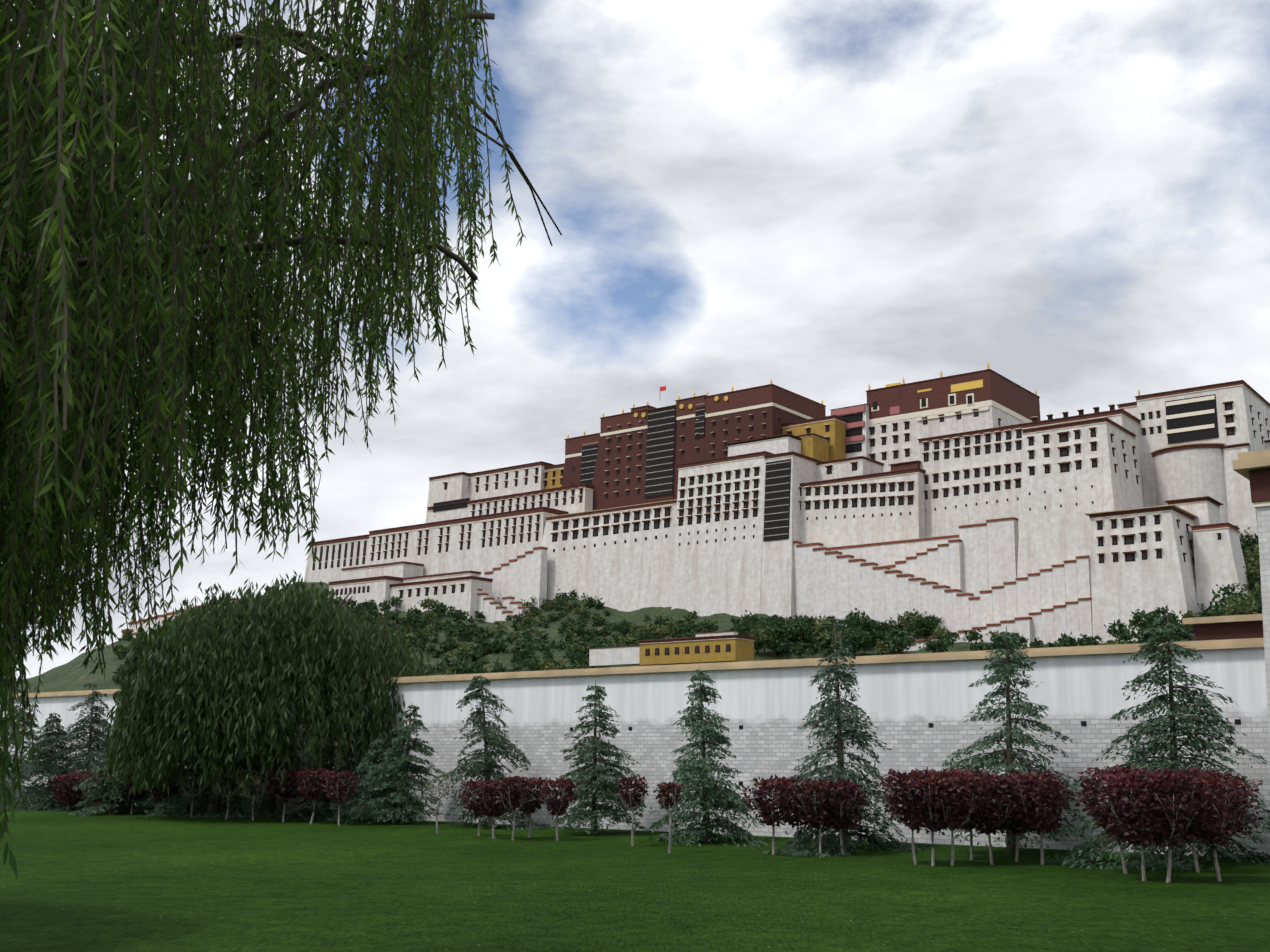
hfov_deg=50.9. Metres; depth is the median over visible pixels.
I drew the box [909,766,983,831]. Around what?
plum leaves
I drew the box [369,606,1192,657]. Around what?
hill tree
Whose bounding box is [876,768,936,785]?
leaves
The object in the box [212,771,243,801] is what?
sapling leaves
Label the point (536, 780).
plum tips
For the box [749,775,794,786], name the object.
plum tips
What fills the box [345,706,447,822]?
cedar needles
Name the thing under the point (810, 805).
plum leaves
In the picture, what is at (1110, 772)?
leaves
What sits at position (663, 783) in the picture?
plum tips
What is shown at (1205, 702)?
cedar needles
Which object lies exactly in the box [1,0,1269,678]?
sky
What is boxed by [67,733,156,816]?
cedar needles
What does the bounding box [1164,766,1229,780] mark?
leaves
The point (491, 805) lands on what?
plum leaves
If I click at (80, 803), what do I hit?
cedar needles
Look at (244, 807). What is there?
cedar needles
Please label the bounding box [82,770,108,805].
plum leaves
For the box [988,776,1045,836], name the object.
plum leaves
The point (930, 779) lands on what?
plum tips
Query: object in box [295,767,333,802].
plum leaves
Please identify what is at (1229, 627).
wall
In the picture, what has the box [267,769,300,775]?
plum tips
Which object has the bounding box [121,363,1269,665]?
potala palace
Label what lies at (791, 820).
plum leaves
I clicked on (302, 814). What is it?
cedar needles
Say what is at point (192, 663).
willow
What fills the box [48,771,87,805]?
plum leaves
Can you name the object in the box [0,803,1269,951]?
lawn
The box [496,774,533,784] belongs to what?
plum tips
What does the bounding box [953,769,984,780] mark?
plum tips
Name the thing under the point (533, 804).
plum leaves
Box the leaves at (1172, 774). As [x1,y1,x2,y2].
[1119,769,1192,785]
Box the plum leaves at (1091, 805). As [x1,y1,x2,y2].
[1074,763,1143,839]
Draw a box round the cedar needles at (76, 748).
[1,683,155,811]
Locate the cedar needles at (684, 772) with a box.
[645,669,771,847]
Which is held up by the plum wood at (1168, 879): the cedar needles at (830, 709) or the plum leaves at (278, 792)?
the plum leaves at (278, 792)
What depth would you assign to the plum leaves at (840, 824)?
42.51 m
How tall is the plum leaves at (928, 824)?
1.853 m
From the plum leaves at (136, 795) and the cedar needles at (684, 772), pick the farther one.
the plum leaves at (136, 795)
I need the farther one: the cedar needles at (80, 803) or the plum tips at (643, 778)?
the cedar needles at (80, 803)
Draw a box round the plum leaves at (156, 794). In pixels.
[150,773,184,804]
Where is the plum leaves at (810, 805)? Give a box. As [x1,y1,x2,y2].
[790,778,846,830]
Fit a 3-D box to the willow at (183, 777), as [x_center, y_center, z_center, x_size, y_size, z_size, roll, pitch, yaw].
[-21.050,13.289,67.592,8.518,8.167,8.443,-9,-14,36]
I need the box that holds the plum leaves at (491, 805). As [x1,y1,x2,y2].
[471,779,513,816]
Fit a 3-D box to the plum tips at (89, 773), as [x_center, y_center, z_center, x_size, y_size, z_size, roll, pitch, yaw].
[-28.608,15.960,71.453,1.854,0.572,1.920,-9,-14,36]
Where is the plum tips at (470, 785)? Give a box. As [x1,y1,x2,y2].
[460,780,487,788]
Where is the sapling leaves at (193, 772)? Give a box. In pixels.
[172,770,214,802]
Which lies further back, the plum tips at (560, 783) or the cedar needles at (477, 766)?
the cedar needles at (477, 766)
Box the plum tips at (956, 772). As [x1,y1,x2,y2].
[917,767,975,781]
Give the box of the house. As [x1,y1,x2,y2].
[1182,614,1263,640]
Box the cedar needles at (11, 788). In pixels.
[0,696,42,807]
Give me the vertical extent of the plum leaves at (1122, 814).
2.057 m
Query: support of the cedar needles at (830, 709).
on the lawn
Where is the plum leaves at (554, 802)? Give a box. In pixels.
[539,777,577,815]
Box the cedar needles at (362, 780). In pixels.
[328,739,422,823]
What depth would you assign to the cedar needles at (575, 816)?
53.57 m
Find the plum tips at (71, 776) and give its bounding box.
[58,771,88,779]
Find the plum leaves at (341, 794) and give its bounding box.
[323,770,359,804]
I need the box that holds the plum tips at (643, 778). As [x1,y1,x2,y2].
[621,776,646,782]
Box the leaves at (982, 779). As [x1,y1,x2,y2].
[962,773,1020,788]
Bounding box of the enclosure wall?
[0,638,1269,858]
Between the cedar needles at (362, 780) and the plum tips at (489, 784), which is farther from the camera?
the cedar needles at (362, 780)
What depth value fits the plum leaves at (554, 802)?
49.58 m
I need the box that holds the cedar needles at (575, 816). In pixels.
[546,685,656,833]
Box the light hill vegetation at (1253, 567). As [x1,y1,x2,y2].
[113,543,1261,674]
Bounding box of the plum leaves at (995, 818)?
[957,773,1022,835]
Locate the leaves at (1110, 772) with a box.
[1078,764,1147,783]
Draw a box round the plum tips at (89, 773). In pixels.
[83,770,109,778]
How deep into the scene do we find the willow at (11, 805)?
25.49 m
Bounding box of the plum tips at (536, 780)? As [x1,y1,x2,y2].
[519,777,551,787]
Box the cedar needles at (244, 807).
[168,732,286,817]
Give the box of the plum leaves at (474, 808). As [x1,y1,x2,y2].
[458,779,501,818]
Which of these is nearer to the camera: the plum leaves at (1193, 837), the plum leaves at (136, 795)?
the plum leaves at (1193, 837)
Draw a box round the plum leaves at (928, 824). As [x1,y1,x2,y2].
[890,774,966,834]
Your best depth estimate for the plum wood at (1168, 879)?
42.34 m
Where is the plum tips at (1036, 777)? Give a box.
[1008,770,1064,786]
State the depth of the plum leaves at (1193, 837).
36.75 m
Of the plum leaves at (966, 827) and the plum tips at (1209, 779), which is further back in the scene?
the plum leaves at (966, 827)
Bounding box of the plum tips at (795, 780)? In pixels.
[783,775,816,784]
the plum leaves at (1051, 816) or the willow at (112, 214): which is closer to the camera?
the willow at (112, 214)
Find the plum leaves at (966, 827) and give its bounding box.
[946,769,999,831]
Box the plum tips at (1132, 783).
[1101,771,1169,791]
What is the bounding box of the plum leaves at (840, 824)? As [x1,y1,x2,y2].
[813,779,870,830]
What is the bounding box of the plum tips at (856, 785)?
[819,779,866,792]
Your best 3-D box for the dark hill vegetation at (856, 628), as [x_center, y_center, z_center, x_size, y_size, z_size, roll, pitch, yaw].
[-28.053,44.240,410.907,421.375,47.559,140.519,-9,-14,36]
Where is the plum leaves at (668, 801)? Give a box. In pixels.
[653,781,683,809]
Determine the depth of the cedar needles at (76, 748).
75.42 m
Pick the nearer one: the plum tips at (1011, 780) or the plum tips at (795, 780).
the plum tips at (1011, 780)
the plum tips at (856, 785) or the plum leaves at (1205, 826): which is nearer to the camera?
the plum leaves at (1205, 826)
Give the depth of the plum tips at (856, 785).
42.63 m
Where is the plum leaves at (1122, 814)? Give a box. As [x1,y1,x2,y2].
[1088,770,1184,849]
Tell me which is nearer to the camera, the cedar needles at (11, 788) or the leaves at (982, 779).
the leaves at (982, 779)
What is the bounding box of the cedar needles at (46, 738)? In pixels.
[3,712,83,807]
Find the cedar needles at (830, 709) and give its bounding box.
[754,622,930,856]
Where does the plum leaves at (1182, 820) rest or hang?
on the plum wood at (1168, 879)
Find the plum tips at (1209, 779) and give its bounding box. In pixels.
[1178,772,1262,790]
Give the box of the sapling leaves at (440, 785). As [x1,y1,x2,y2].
[428,774,449,795]
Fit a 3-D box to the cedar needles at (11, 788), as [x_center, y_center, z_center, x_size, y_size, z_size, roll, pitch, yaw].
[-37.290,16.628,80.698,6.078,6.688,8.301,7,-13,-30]
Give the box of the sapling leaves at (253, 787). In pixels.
[240,773,269,803]
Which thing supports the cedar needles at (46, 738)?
on the lawn
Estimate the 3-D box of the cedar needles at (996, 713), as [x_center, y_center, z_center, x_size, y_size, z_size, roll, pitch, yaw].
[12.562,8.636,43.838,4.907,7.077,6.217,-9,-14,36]
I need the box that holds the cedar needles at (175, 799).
[136,715,258,817]
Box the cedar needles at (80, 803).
[56,725,184,812]
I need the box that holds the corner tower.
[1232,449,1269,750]
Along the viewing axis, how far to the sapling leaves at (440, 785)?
53.25 m
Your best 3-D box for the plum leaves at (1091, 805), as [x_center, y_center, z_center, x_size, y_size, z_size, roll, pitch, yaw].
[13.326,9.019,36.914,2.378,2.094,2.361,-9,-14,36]
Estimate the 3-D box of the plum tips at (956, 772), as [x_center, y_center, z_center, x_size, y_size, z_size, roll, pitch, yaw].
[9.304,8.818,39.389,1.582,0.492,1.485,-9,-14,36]
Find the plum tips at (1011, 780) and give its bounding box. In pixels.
[983,773,1046,785]
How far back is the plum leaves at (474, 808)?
52.11 m
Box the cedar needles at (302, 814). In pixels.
[273,724,379,820]
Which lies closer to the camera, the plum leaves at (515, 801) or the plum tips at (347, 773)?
the plum leaves at (515, 801)
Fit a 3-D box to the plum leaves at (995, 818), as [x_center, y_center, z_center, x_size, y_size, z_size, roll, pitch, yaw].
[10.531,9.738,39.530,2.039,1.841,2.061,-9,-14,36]
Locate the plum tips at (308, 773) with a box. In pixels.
[297,767,329,776]
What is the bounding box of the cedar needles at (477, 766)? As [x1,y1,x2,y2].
[432,676,554,830]
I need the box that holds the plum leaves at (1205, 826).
[1173,772,1263,848]
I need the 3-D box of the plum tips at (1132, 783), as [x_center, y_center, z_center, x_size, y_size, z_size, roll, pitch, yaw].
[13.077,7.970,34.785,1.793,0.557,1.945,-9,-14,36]
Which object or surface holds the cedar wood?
on the lawn
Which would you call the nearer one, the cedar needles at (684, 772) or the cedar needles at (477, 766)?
the cedar needles at (684, 772)
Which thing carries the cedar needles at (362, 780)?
on the lawn
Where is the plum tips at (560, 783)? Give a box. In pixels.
[539,776,572,787]
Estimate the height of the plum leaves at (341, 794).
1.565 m
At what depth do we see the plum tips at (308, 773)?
60.52 m
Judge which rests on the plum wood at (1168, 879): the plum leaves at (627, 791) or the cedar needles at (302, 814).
the plum leaves at (627, 791)
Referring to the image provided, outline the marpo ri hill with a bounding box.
[4,582,1260,693]
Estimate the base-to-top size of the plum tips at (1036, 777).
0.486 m
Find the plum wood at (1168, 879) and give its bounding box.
[53,774,1254,882]
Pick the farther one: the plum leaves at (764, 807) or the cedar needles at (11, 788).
the cedar needles at (11, 788)
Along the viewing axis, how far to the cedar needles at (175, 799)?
67.15 m
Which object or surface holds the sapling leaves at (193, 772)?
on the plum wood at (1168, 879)
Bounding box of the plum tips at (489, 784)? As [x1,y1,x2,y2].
[478,779,505,788]
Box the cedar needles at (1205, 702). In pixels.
[1045,613,1269,870]
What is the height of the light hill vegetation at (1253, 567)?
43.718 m
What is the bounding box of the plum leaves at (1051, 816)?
[1002,769,1075,834]
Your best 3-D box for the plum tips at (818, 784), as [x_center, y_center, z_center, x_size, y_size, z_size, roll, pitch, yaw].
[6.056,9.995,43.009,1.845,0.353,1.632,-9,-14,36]
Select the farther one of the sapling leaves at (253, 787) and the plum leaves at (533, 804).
the sapling leaves at (253, 787)
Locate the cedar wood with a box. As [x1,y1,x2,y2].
[0,608,1269,864]
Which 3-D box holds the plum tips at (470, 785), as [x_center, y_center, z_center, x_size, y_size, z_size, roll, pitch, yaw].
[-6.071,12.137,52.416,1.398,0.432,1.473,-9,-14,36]
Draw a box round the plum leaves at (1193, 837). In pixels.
[1162,767,1234,841]
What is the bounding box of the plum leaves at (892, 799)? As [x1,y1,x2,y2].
[874,769,941,829]
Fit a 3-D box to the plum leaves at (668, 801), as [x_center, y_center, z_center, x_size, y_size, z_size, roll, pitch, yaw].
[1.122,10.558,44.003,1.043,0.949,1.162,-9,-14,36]
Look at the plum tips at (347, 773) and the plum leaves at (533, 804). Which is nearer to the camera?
the plum leaves at (533, 804)
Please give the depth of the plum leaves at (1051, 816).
39.12 m
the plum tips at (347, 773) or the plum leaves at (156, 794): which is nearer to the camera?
the plum tips at (347, 773)
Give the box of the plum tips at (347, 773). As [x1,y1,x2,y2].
[320,770,357,777]
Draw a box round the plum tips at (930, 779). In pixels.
[897,771,948,786]
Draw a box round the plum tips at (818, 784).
[794,780,846,791]
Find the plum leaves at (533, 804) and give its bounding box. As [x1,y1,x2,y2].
[511,777,547,814]
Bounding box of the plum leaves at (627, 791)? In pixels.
[614,776,648,807]
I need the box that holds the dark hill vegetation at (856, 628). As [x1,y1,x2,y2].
[112,525,1261,683]
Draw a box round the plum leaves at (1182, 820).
[1113,769,1207,849]
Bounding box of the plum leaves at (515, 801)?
[491,775,534,812]
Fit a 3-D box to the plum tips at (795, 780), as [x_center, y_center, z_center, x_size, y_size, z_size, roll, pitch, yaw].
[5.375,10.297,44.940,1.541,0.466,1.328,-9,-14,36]
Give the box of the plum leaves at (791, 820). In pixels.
[772,777,816,828]
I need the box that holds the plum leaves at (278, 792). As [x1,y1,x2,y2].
[266,770,303,802]
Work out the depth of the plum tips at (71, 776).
72.92 m
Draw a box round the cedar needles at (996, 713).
[942,631,1091,849]
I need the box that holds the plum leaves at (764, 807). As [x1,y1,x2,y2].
[740,774,801,827]
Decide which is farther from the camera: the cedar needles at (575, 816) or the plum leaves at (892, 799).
the cedar needles at (575, 816)
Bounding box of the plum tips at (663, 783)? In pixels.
[658,781,682,788]
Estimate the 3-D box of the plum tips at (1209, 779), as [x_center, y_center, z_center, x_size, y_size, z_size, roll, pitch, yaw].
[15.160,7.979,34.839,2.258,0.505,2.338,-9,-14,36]
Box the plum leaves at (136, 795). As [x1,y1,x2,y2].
[115,768,149,801]
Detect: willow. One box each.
[0,0,561,840]
[0,624,31,879]
[103,570,434,815]
[131,673,302,815]

